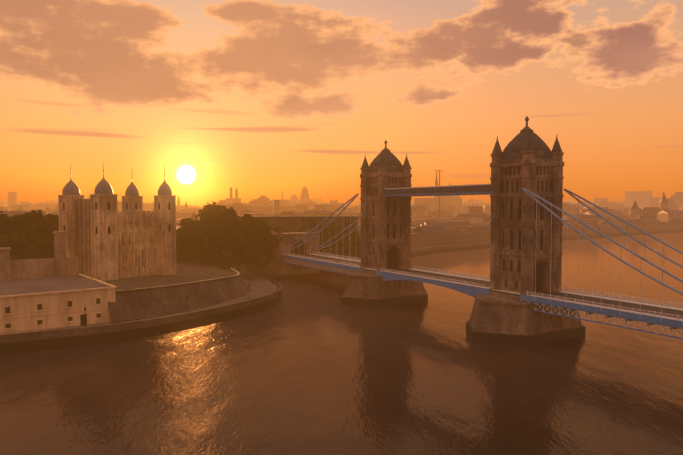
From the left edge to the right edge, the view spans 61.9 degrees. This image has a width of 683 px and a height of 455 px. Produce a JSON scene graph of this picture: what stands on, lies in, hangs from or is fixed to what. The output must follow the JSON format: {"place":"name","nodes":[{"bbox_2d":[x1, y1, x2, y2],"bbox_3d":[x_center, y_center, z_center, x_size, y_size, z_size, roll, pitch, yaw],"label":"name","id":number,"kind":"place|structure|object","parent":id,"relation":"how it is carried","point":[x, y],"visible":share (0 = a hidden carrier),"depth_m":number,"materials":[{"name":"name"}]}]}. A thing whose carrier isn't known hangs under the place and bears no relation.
{"place":"outdoors","nodes":[
{"label":"outdoors","id":0,"kind":"place"},
{"bbox_2d":[103,260,249,323],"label":"terrace","id":1,"kind":"structure","parent":0,"point":[154,296],"depth_m":192.55,"materials":[{"name":"stone"}]},
{"bbox_2d":[58,164,175,280],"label":"castle keep","id":2,"kind":"structure","parent":1,"relation":"on","point":[106,240],"depth_m":210.27,"materials":[{"name":"stone"}]},
{"bbox_2d":[0,232,682,454],"bbox_3d":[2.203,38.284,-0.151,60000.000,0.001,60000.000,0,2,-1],"label":"river water","id":3,"kind":"structure","parent":0,"point":[311,364],"depth_m":123.88,"materials":[{"name":"brown liquid"}]},
{"bbox_2d":[0,171,682,248],"bbox_3d":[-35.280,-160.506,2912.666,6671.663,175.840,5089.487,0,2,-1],"label":"city buildings","id":4,"kind":"structure","parent":0,"point":[458,221],"depth_m":937.76,"materials":[{"name":"brown stone"}]},
{"bbox_2d":[0,229,682,354],"bbox_3d":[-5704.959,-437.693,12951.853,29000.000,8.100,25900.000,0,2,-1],"label":"bank ground","id":5,"kind":"structure","parent":0,"point":[109,332],"depth_m":175.21,"materials":[{"name":"stone"}]},
{"bbox_2d":[0,231,116,334],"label":"riverside building","id":6,"kind":"structure","parent":5,"relation":"on","point":[59,290],"depth_m":166.34,"materials":[{"name":"beige stone"}]},
{"bbox_2d":[7,267,280,332],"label":"promenade railing","id":7,"kind":"object","parent":5,"relation":"on","point":[170,314],"visible":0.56,"depth_m":178.72,"materials":[{"name":"black metal"}]},
{"bbox_2d":[0,201,360,272],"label":"trees","id":8,"kind":"object","parent":5,"relation":"on","point":[224,237],"depth_m":268.26,"materials":[{"name":"green plant"}]},
{"bbox_2d":[255,116,585,345],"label":"bridge towers","id":9,"kind":"structure","parent":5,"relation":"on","point":[525,241],"depth_m":169.88,"materials":[{"name":"beige stone"}]},
{"bbox_2d":[283,184,682,338],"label":"bridge metalwork","id":10,"kind":"object","parent":9,"relation":"attached to","point":[647,313],"visible":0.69,"depth_m":159.44,"materials":[{"name":"blue metal"}]},
{"bbox_2d":[435,170,443,215],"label":"tower crane","id":11,"kind":"object","parent":5,"relation":"on","point":[439,184],"visible":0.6,"depth_m":766.93,"materials":[{"name":"metal"}]},
{"bbox_2d":[0,0,682,206],"label":"sky","id":12,"kind":"structure","parent":0,"point":[256,98],"materials":[{"name":"orange"}]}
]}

